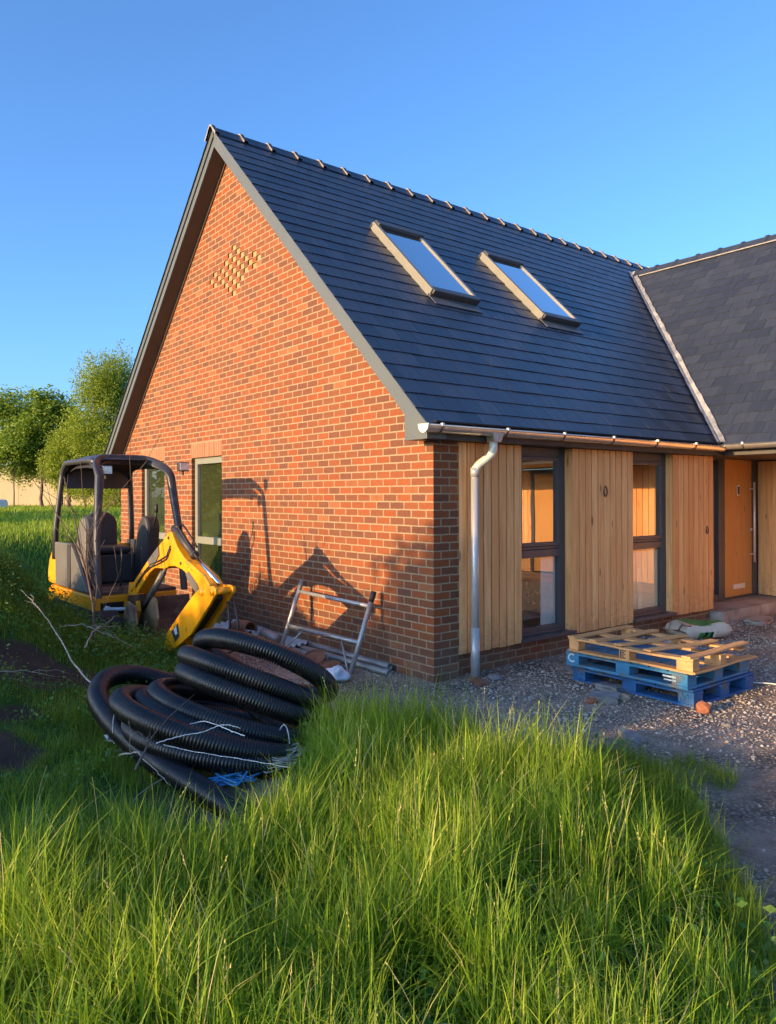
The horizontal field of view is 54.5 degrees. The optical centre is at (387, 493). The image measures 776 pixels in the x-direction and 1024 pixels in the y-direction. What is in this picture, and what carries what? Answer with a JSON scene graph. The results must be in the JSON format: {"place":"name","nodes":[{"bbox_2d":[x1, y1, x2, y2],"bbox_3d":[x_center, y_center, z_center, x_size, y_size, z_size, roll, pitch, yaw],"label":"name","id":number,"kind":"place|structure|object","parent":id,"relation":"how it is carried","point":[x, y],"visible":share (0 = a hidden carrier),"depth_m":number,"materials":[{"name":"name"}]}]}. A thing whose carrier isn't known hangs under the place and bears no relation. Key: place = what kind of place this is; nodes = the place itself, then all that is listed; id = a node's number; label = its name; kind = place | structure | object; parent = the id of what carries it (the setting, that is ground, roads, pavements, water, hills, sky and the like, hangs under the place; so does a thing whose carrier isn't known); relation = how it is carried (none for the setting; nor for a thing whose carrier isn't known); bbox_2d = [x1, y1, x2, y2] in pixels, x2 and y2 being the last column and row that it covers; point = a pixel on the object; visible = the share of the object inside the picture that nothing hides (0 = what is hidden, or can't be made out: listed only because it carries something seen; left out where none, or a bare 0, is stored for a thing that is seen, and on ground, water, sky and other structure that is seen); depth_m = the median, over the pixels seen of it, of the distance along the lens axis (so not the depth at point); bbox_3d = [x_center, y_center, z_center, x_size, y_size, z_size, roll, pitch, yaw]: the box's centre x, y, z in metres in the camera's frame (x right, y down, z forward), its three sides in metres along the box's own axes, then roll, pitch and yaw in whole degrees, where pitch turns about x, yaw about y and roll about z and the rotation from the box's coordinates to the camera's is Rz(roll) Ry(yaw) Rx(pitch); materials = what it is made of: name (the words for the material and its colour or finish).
{"place":"outdoors","nodes":[
{"label":"outdoors","id":0,"kind":"place"},
{"bbox_2d":[0,504,221,653],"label":"lawn","id":1,"kind":"structure","parent":0,"point":[25,515],"depth_m":18.17,"materials":[{"name":"green plant"}]},
{"bbox_2d":[0,513,775,1023],"bbox_3d":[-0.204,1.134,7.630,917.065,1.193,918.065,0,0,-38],"label":"ground","id":2,"kind":"structure","parent":0,"point":[748,793],"depth_m":5.22,"materials":[{"name":"brown soil"}]},
{"bbox_2d":[0,499,7,506],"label":"plastic tank","id":3,"kind":"object","parent":2,"relation":"on","point":[3,502],"visible":0.65,"depth_m":29.72,"materials":[{"name":"white plastic"}]},
{"bbox_2d":[0,384,45,505],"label":"broadleaf tree","id":4,"kind":"object","parent":2,"relation":"on","point":[8,402],"visible":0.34,"depth_m":31.43,"materials":[{"name":"green plant"}]},
{"bbox_2d":[0,669,72,678],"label":"dead branch","id":5,"kind":"object","parent":2,"relation":"on","point":[29,671],"visible":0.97,"depth_m":5.66,"materials":[{"name":"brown wood"}]},
{"bbox_2d":[0,384,86,506],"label":"broadleaf tree","id":6,"kind":"object","parent":2,"relation":"on","point":[45,407],"visible":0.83,"depth_m":31.11,"materials":[{"name":"green plant"}]},
{"bbox_2d":[0,397,101,506],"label":"broadleaf tree","id":7,"kind":"object","parent":2,"relation":"on","point":[25,473],"visible":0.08,"depth_m":32.65,"materials":[{"name":"green plant"}]},
{"bbox_2d":[0,470,120,506],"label":"boundary wall","id":8,"kind":"structure","parent":2,"relation":"on","point":[29,495],"depth_m":35.60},
{"bbox_2d":[33,422,96,506],"bbox_3d":[-12.778,-1.068,30.311,2.637,3.888,2.140,0,0,-38],"label":"birch tree","id":9,"kind":"object","parent":2,"relation":"on","point":[52,460],"visible":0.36,"depth_m":29.77,"materials":[{"name":"green plant"}]},
{"bbox_2d":[54,339,134,509],"bbox_3d":[-11.185,-2.687,30.264,4.209,7.104,2.844,0,0,-38],"label":"birch tree","id":10,"kind":"object","parent":2,"relation":"on","point":[106,389],"visible":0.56,"depth_m":29.70,"materials":[{"name":"green plant"}]},
{"bbox_2d":[0,535,189,810],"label":"weeds","id":11,"kind":"object","parent":2,"relation":"on","point":[117,632],"visible":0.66,"depth_m":6.76,"materials":[{"name":"green plant"}]},
{"bbox_2d":[20,589,90,689],"bbox_3d":[-2.600,1.195,6.070,0.090,0.676,2.087,0,0,-42],"label":"dead branch","id":12,"kind":"object","parent":11,"relation":"on","point":[82,674],"visible":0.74,"depth_m":6.10,"materials":[{"name":"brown wood"}]},
{"bbox_2d":[59,623,135,647],"bbox_3d":[-2.593,1.268,6.722,0.576,0.229,0.352,0,0,-38],"label":"dead branch","id":13,"kind":"object","parent":11,"relation":"on","point":[96,630],"visible":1,"depth_m":6.74,"materials":[{"name":"brown wood"}]},
{"bbox_2d":[84,616,116,647],"bbox_3d":[-2.638,1.221,6.738,0.236,0.176,0.663,0,0,8],"label":"dead branch","id":14,"kind":"object","parent":11,"relation":"on","point":[94,631],"visible":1,"depth_m":6.71,"materials":[{"name":"brown wood"}]},
{"bbox_2d":[32,432,161,647],"bbox_3d":[-2.815,0.475,7.091,1.114,2.138,0.957,0,0,-38],"label":"bare sapling","id":15,"kind":"object","parent":2,"relation":"on","point":[86,567],"visible":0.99,"depth_m":7.00,"materials":[{"name":"brown plant"}]},
{"bbox_2d":[102,489,120,510],"bbox_3d":[-9.850,-0.347,29.616,3.346,2.560,2.266,0,0,-38],"label":"hawthorn bush","id":16,"kind":"object","parent":2,"relation":"on","point":[115,494],"visible":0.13,"depth_m":28.98,"materials":[{"name":"green plant"}]},
{"bbox_2d":[48,454,239,653],"bbox_3d":[-2.633,0.598,8.228,1.088,2.107,4.103,0,0,-38],"label":"mini excavator","id":17,"kind":"object","parent":2,"relation":"on","point":[144,560],"visible":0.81,"depth_m":8.30,"materials":[{"name":"yellow metal"}]},
{"bbox_2d":[119,725,170,810],"bbox_3d":[-1.489,1.527,4.238,0.365,0.462,0.498,0,0,-38],"label":"dead branch","id":18,"kind":"object","parent":2,"relation":"on","point":[131,753],"visible":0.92,"depth_m":4.31,"materials":[{"name":"grey wood"}]},
{"bbox_2d":[86,628,338,824],"bbox_3d":[-0.984,1.387,5.098,1.690,0.897,2.480,0,0,-38],"label":"drainage hose","id":19,"kind":"object","parent":2,"relation":"on","point":[224,687],"visible":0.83,"depth_m":4.83,"materials":[{"name":"black plastic"}]},
{"bbox_2d":[104,735,121,757],"bbox_3d":[-1.761,1.588,4.827,0.100,0.203,0.114,0,0,-38],"label":"plastic scrap","id":20,"kind":"object","parent":19,"relation":"attached to","point":[107,737],"visible":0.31,"depth_m":4.81,"materials":[{"name":"white plastic"}]},
{"bbox_2d":[134,694,194,770],"bbox_3d":[-1.339,1.358,4.356,0.166,0.321,0.453,0,0,30],"label":"dead branch","id":21,"kind":"object","parent":19,"relation":"on","point":[142,756],"visible":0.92,"depth_m":4.28,"materials":[{"name":"wood"}]},
{"bbox_2d":[112,715,244,735],"bbox_3d":[-1.254,1.395,4.481,0.977,0.173,0.086,0,0,21],"label":"twine","id":22,"kind":"object","parent":19,"relation":"attached to","point":[192,723],"visible":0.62,"depth_m":4.44,"materials":[{"name":"fabric"}]},
{"bbox_2d":[156,724,240,743],"bbox_3d":[-1.056,1.335,4.213,0.458,0.066,0.025,0,0,-18],"label":"twine","id":23,"kind":"object","parent":19,"relation":"attached to","point":[198,732],"visible":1,"depth_m":4.21,"materials":[{"name":"grey fabric"}]},
{"bbox_2d":[163,744,285,766],"bbox_3d":[-0.867,1.411,4.075,0.711,0.099,0.045,0,0,7],"label":"twine","id":24,"kind":"object","parent":19,"relation":"attached to","point":[223,756],"visible":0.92,"depth_m":4.10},
{"bbox_2d":[259,743,306,772],"bbox_3d":[-0.647,1.605,4.556,0.426,0.113,0.230,0,0,-38],"label":"wire tangle","id":25,"kind":"object","parent":19,"relation":"on","point":[286,760],"visible":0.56,"depth_m":4.51,"materials":[{"name":"grey metal"}]},
{"bbox_2d":[279,724,289,743],"bbox_3d":[-0.639,1.575,4.746,0.119,0.236,0.049,0,0,41],"label":"wire hoop","id":26,"kind":"object","parent":19,"relation":"on","point":[287,731],"visible":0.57,"depth_m":4.77,"materials":[{"name":"silver metal"}]},
{"bbox_2d":[209,770,261,786],"bbox_3d":[-0.869,1.634,4.378,0.246,0.047,0.433,0,0,28],"label":"blue rope","id":27,"kind":"object","parent":2,"relation":"on","point":[237,781],"visible":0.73,"depth_m":4.31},
{"bbox_2d":[212,619,267,632],"bbox_3d":[-1.899,1.651,9.302,0.512,0.081,0.770,0,0,-38],"label":"corrugated sheet","id":28,"kind":"object","parent":2,"relation":"on","point":[225,625],"visible":0.26,"depth_m":9.37,"materials":[{"name":"grey metal"}]},
{"bbox_2d":[249,628,311,647],"bbox_3d":[-1.320,1.658,8.594,0.442,0.075,1.000,0,0,-38],"label":"corrugated sheet","id":29,"kind":"object","parent":2,"relation":"on","point":[295,642],"visible":0.33,"depth_m":8.42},
{"bbox_2d":[231,620,257,631],"bbox_3d":[-1.696,1.546,8.841,0.194,0.141,0.386,0,0,-38],"label":"clay ridge tile","id":30,"kind":"object","parent":29,"relation":"on","point":[247,625],"visible":0.81,"depth_m":8.79,"materials":[{"name":"ceramic"}]},
{"bbox_2d":[259,629,281,642],"bbox_3d":[-1.337,1.595,8.504,0.100,0.107,0.424,0,0,-35],"label":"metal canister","id":31,"kind":"object","parent":29,"relation":"on","point":[271,635],"visible":0.97,"depth_m":8.40,"materials":[{"name":"silver metal"}]},
{"bbox_2d":[290,647,331,660],"bbox_3d":[-0.926,1.688,8.044,0.060,0.060,1.050,0,0,-39],"label":"scaffold pole","id":32,"kind":"object","parent":2,"relation":"on","point":[302,651],"visible":0.23,"depth_m":8.00,"materials":[{"name":"grey metal"}]},
{"bbox_2d":[304,649,325,663],"bbox_3d":[-0.736,1.645,7.529,0.228,0.163,0.232,0,0,-38],"label":"rusty lid","id":33,"kind":"object","parent":2,"relation":"on","point":[318,656],"visible":0.62,"depth_m":7.55,"materials":[{"name":"metal"}]},
{"bbox_2d":[280,580,376,674],"bbox_3d":[-0.653,1.347,7.800,0.350,0.797,1.363,0,0,-38],"label":"trestle frame","id":34,"kind":"object","parent":2,"relation":"on","point":[358,642],"visible":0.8,"depth_m":7.61,"materials":[{"name":"silver metal"}]},
{"bbox_2d":[320,660,339,668],"bbox_3d":[-0.564,1.673,7.341,0.203,0.068,0.201,0,0,-38],"label":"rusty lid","id":35,"kind":"object","parent":2,"relation":"on","point":[328,664],"visible":0.73,"depth_m":7.37,"materials":[{"name":"metal"}]},
{"bbox_2d":[270,630,392,669],"bbox_3d":[-0.709,1.665,8.152,0.071,0.071,2.350,0,0,-38],"label":"scaffold pole","id":36,"kind":"object","parent":2,"relation":"on","point":[371,661],"visible":0.55,"depth_m":7.73,"materials":[{"name":"silver metal"}]},
{"bbox_2d":[326,665,350,682],"bbox_3d":[-0.460,1.660,6.918,0.224,0.181,0.238,0,0,-13],"label":"crumpled bag","id":37,"kind":"object","parent":2,"relation":"on","point":[340,673],"visible":0.68,"depth_m":6.85,"materials":[{"name":"white plastic"}]},
{"bbox_2d":[295,645,391,676],"bbox_3d":[-0.634,1.686,7.873,0.071,0.068,2.080,0,0,-38],"label":"scaffold pole","id":38,"kind":"object","parent":2,"relation":"on","point":[369,667],"visible":0.52,"depth_m":7.39,"materials":[{"name":"silver metal"}]},
{"bbox_2d":[0,666,775,1023],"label":"long grass","id":39,"kind":"structure","parent":2,"relation":"on","point":[404,924],"depth_m":2.83,"materials":[{"name":"green plant"}]},
{"bbox_2d":[1,714,775,1023],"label":"broad leaves","id":40,"kind":"object","parent":2,"relation":"on","point":[430,990],"visible":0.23,"depth_m":2.84,"materials":[{"name":"green plant"}]},
{"bbox_2d":[104,124,775,682],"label":"house","id":41,"kind":"structure","parent":2,"relation":"on","point":[462,440],"depth_m":9.25,"materials":[{"name":"brick"}]},
{"bbox_2d":[145,461,164,583],"bbox_3d":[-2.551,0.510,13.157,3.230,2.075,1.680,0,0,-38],"label":"gable window frame","id":42,"kind":"structure","parent":41,"relation":"in","point":[154,478],"depth_m":12.35,"materials":[{"name":"white plastic"}]},
{"bbox_2d":[190,456,221,598],"bbox_3d":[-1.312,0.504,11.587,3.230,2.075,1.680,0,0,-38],"label":"gable window frame","id":43,"kind":"structure","parent":41,"relation":"in","point":[208,470],"depth_m":10.75,"materials":[{"name":"beige plastic"}]},
{"bbox_2d":[521,447,576,642],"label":"window","id":44,"kind":"structure","parent":41,"relation":"in","point":[542,469],"depth_m":8.14,"materials":[{"name":"grey metal"}]},
{"bbox_2d":[633,453,676,622],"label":"window","id":45,"kind":"structure","parent":41,"relation":"in","point":[649,566],"depth_m":9.29,"materials":[{"name":"grey metal"}]},
{"bbox_2d":[725,459,755,597],"bbox_3d":[5.206,0.501,11.157,0.817,2.008,0.135,0,0,-38],"label":"front door","id":46,"kind":"structure","parent":41,"relation":"in","point":[738,496],"depth_m":11.18,"materials":[{"name":"brown wood"}]},
{"bbox_2d":[470,677,487,686],"bbox_3d":[0.826,1.700,6.811,0.091,0.060,0.214,0,0,-15],"label":"broken brick","id":47,"kind":"object","parent":2,"relation":"on","point":[478,681],"visible":0.97,"depth_m":6.75,"materials":[{"name":"brick"}]},
{"bbox_2d":[488,673,501,680],"bbox_3d":[0.985,1.690,6.967,0.145,0.063,0.164,0,0,-38],"label":"stone","id":48,"kind":"object","parent":2,"relation":"on","point":[494,677],"visible":1,"depth_m":6.91,"materials":[{"name":"grey stone"}]},
{"bbox_2d":[237,614,775,899],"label":"gravel","id":49,"kind":"structure","parent":2,"relation":"on","point":[725,724],"depth_m":6.09,"materials":[{"name":"grey gravel"}]},
{"bbox_2d":[561,664,572,672],"bbox_3d":[1.853,1.697,7.364,0.211,0.055,0.395,0,0,29],"label":"stone","id":50,"kind":"object","parent":2,"relation":"on","point":[567,668],"visible":0.26,"depth_m":7.25,"materials":[{"name":"grey stone"}]},
{"bbox_2d":[586,697,597,703],"bbox_3d":[1.658,1.685,6.128,0.107,0.072,0.082,0,0,-38],"label":"broken brick","id":51,"kind":"object","parent":2,"relation":"on","point":[590,700],"visible":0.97,"depth_m":6.10,"materials":[{"name":"red brick"}]},
{"bbox_2d":[589,691,619,704],"bbox_3d":[1.779,1.677,6.188,0.247,0.078,0.175,0,0,15],"label":"stone","id":52,"kind":"object","parent":2,"relation":"on","point":[612,698],"visible":0.87,"depth_m":6.12,"materials":[{"name":"grey stone"}]},
{"bbox_2d":[595,681,622,692],"bbox_3d":[1.946,1.692,6.572,0.178,0.072,0.232,0,0,-38],"label":"stone","id":53,"kind":"object","parent":2,"relation":"on","point":[607,686],"visible":0.84,"depth_m":6.53,"materials":[{"name":"grey stone"}]},
{"bbox_2d":[619,693,630,701],"bbox_3d":[1.930,1.684,6.223,0.116,0.076,0.137,0,0,-38],"label":"stone","id":54,"kind":"object","parent":2,"relation":"on","point":[624,697],"visible":0.64,"depth_m":6.18,"materials":[{"name":"grey stone"}]},
{"bbox_2d":[617,728,645,745],"bbox_3d":[1.680,1.683,5.212,0.124,0.067,0.229,0,0,-3],"label":"stone","id":55,"kind":"object","parent":2,"relation":"on","point":[633,736],"visible":0.89,"depth_m":5.16,"materials":[{"name":"grey stone"}]},
{"bbox_2d":[572,661,753,707],"bbox_3d":[2.445,1.634,6.750,0.995,0.142,1.190,0,0,-38],"label":"blue pallet","id":56,"kind":"object","parent":2,"relation":"on","point":[722,689],"visible":0.49,"depth_m":6.40,"materials":[{"name":"paint"}]},
{"bbox_2d":[566,638,747,689],"bbox_3d":[2.382,1.487,6.740,0.985,0.142,1.200,0,0,-38],"label":"blue pallet","id":57,"kind":"object","parent":56,"relation":"on","point":[683,681],"visible":0.69,"depth_m":6.46,"materials":[{"name":"paint"}]},
{"bbox_2d":[568,625,756,674],"bbox_3d":[2.405,1.348,6.676,1.009,0.146,1.246,0,0,-38],"label":"pine pallet","id":58,"kind":"object","parent":57,"relation":"on","point":[714,658],"visible":1,"depth_m":6.44,"materials":[{"name":"brown wood"}]},
{"bbox_2d":[662,619,732,638],"bbox_3d":[3.676,1.592,8.946,0.660,0.187,0.460,0,0,-18],"label":"cement bag","id":59,"kind":"object","parent":2,"relation":"on","point":[695,629],"visible":0.91,"depth_m":8.79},
{"bbox_2d":[696,700,710,713],"bbox_3d":[2.460,1.668,5.878,0.114,0.108,0.111,0,0,28],"label":"broken brick","id":60,"kind":"object","parent":2,"relation":"on","point":[703,707],"visible":0.93,"depth_m":5.84,"materials":[{"name":"orange brick"}]},
{"bbox_2d":[743,615,773,625],"bbox_3d":[4.907,1.673,9.956,0.248,0.086,0.537,0,0,43],"label":"paving slab","id":61,"kind":"object","parent":2,"relation":"on","point":[759,620],"depth_m":9.84,"materials":[{"name":"concrete"}]},
{"bbox_2d":[0,544,775,1023],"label":"short grass","id":62,"kind":"structure","parent":0,"point":[654,768],"depth_m":4.29,"materials":[{"name":"green plant"}]},
{"bbox_2d":[0,0,775,464],"label":"sky","id":63,"kind":"structure","parent":0,"point":[643,132],"materials":[{"name":"blue"}]}
]}

